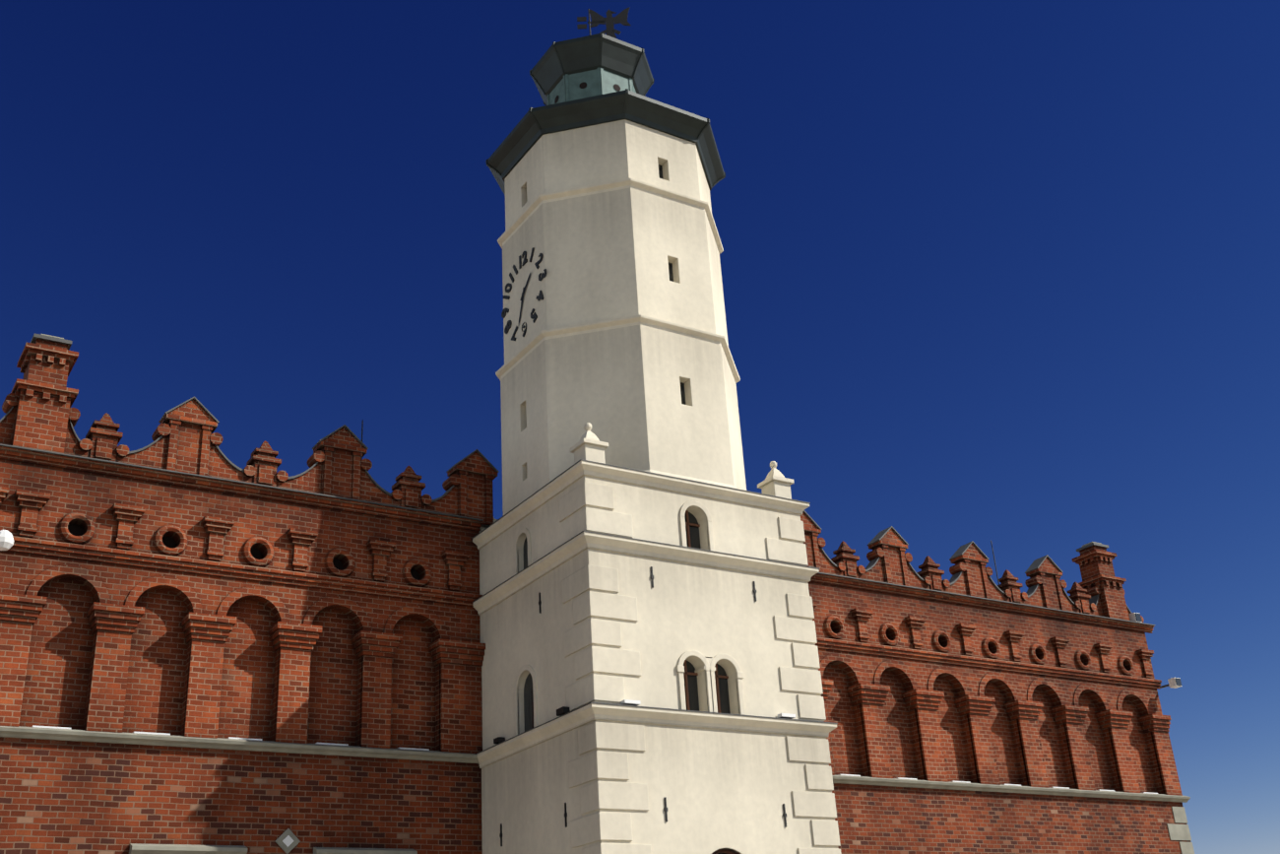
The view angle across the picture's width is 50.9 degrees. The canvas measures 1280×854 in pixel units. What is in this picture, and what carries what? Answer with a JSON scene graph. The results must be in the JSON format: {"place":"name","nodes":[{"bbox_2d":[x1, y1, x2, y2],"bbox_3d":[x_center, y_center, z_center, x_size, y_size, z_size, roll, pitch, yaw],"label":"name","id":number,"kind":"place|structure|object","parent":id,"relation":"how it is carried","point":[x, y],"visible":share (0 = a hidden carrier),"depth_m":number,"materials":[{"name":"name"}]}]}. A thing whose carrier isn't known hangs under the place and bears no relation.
{"place":"outdoors","nodes":[
{"label":"outdoors","id":0,"kind":"place"},
{"bbox_2d":[0,333,1194,853],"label":"town hall","id":1,"kind":"structure","parent":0,"point":[118,616],"depth_m":25.54,"materials":[{"name":"red brick"}]},
{"bbox_2d":[67,81,832,631],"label":"dark openings","id":2,"kind":"object","parent":1,"relation":"attached to","point":[166,541],"visible":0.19,"depth_m":25.50,"materials":[{"name":"black"}]},
{"bbox_2d":[0,333,1169,754],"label":"town hall leadwork","id":3,"kind":"object","parent":1,"relation":"attached to","point":[1036,564],"visible":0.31,"depth_m":26.55,"materials":[{"name":"grey metal"}]},
{"bbox_2d":[0,529,1181,846],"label":"floodlights","id":4,"kind":"object","parent":1,"relation":"on","point":[6,540],"visible":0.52,"depth_m":23.53,"materials":[{"name":"white paint"}]},
{"bbox_2d":[361,420,1000,588],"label":"lightning rods","id":5,"kind":"object","parent":1,"relation":"attached to","point":[991,540],"visible":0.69,"depth_m":36.55,"materials":[{"name":"black metal"}]},
{"bbox_2d":[0,0,1279,853],"label":"sky","id":6,"kind":"structure","parent":0,"point":[1006,273],"materials":[{"name":"blue"}]},
{"bbox_2d":[479,6,838,853],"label":"tower","id":7,"kind":"structure","parent":0,"point":[609,253],"depth_m":26.14,"materials":[{"name":"white paint"}]},
{"bbox_2d":[501,307,509,318],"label":"clock numeral","id":8,"kind":"object","parent":7,"relation":"attached to","point":[503,312],"visible":1,"depth_m":29.35,"materials":[{"name":"black metal"}]},
{"bbox_2d":[502,282,511,299],"bbox_3d":[-2.902,-2.978,29.441,0.024,0.351,0.322,12,1,-30],"label":"clock numeral","id":9,"kind":"object","parent":7,"relation":"attached to","point":[507,290],"visible":1,"depth_m":29.41,"materials":[{"name":"black metal"}]},
{"bbox_2d":[504,320,511,333],"bbox_3d":[-2.860,-2.164,29.086,0.024,0.211,0.322,12,-59,-30],"label":"clock numeral","id":10,"kind":"object","parent":7,"relation":"attached to","point":[507,326],"visible":1,"depth_m":29.07,"materials":[{"name":"black metal"}]},
{"bbox_2d":[509,264,517,282],"bbox_3d":[-2.761,-3.347,29.334,0.024,0.314,0.279,12,-59,-30],"label":"clock numeral","id":11,"kind":"object","parent":7,"relation":"attached to","point":[510,274],"visible":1,"depth_m":29.31,"materials":[{"name":"black metal"}]},
{"bbox_2d":[511,325,517,340],"bbox_3d":[-2.679,-2.004,28.728,0.024,0.322,0.221,12,1,-30],"label":"clock numeral","id":12,"kind":"object","parent":7,"relation":"attached to","point":[513,335],"visible":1,"depth_m":28.70,"materials":[{"name":"black metal"}]},
{"bbox_2d":[518,251,527,268],"bbox_3d":[-2.521,-3.629,29.032,0.024,0.318,0.349,12,-29,-30],"label":"clock numeral","id":13,"kind":"object","parent":7,"relation":"attached to","point":[525,261],"visible":1,"depth_m":29.05,"materials":[{"name":"black metal"}]},
{"bbox_2d":[517,272,530,327],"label":"clock hands","id":14,"kind":"object","parent":7,"relation":"attached to","point":[523,292],"visible":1,"depth_m":28.66,"materials":[{"name":"black metal"}]},
{"bbox_2d":[521,321,526,336],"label":"clock numeral","id":15,"kind":"object","parent":7,"relation":"attached to","point":[524,331],"visible":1,"depth_m":28.31,"materials":[{"name":"black metal"}]},
{"bbox_2d":[529,247,534,261],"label":"clock numeral","id":16,"kind":"object","parent":7,"relation":"attached to","point":[532,253],"visible":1,"depth_m":28.66,"materials":[{"name":"black metal"}]},
{"bbox_2d":[530,308,537,322],"bbox_3d":[-2.218,-2.328,28.070,0.024,0.318,0.191,12,-59,-30],"label":"clock numeral","id":17,"kind":"object","parent":7,"relation":"attached to","point":[535,316],"visible":1,"depth_m":28.04,"materials":[{"name":"black metal"}]},
{"bbox_2d":[534,253,543,268],"bbox_3d":[-2.119,-3.509,28.317,0.024,0.209,0.318,12,-59,-30],"label":"clock numeral","id":18,"kind":"object","parent":7,"relation":"attached to","point":[539,261],"visible":1,"depth_m":28.29,"materials":[{"name":"black metal"}]},
{"bbox_2d":[535,290,543,300],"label":"clock numeral","id":19,"kind":"object","parent":7,"relation":"attached to","point":[540,296],"visible":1,"depth_m":27.95,"materials":[{"name":"black metal"}]},
{"bbox_2d":[538,268,546,280],"bbox_3d":[-2.034,-3.164,28.054,0.024,0.179,0.322,12,-29,-30],"label":"clock numeral","id":20,"kind":"object","parent":7,"relation":"attached to","point":[543,275],"visible":1,"depth_m":28.03,"materials":[{"name":"black metal"}]},
{"bbox_2d":[546,67,636,105],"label":"wall","id":21,"kind":"structure","parent":7,"relation":"attached to","point":[598,81],"depth_m":31.40,"materials":[{"name":"teal metal"}]},
{"bbox_2d":[485,32,725,194],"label":"tower roof","id":22,"kind":"structure","parent":7,"relation":"attached to","point":[554,64],"depth_m":30.42,"materials":[{"name":"grey metal"}]},
{"bbox_2d":[472,178,841,853],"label":"decorative trim","id":23,"kind":"structure","parent":7,"relation":"attached to","point":[591,448],"depth_m":24.58,"materials":[{"name":"white stone"}]},
{"bbox_2d":[523,164,1181,853],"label":"window glass","id":24,"kind":"object","parent":7,"relation":"in","point":[691,678],"visible":0.44,"depth_m":25.08,"materials":[{"name":"black glass"}]}
]}

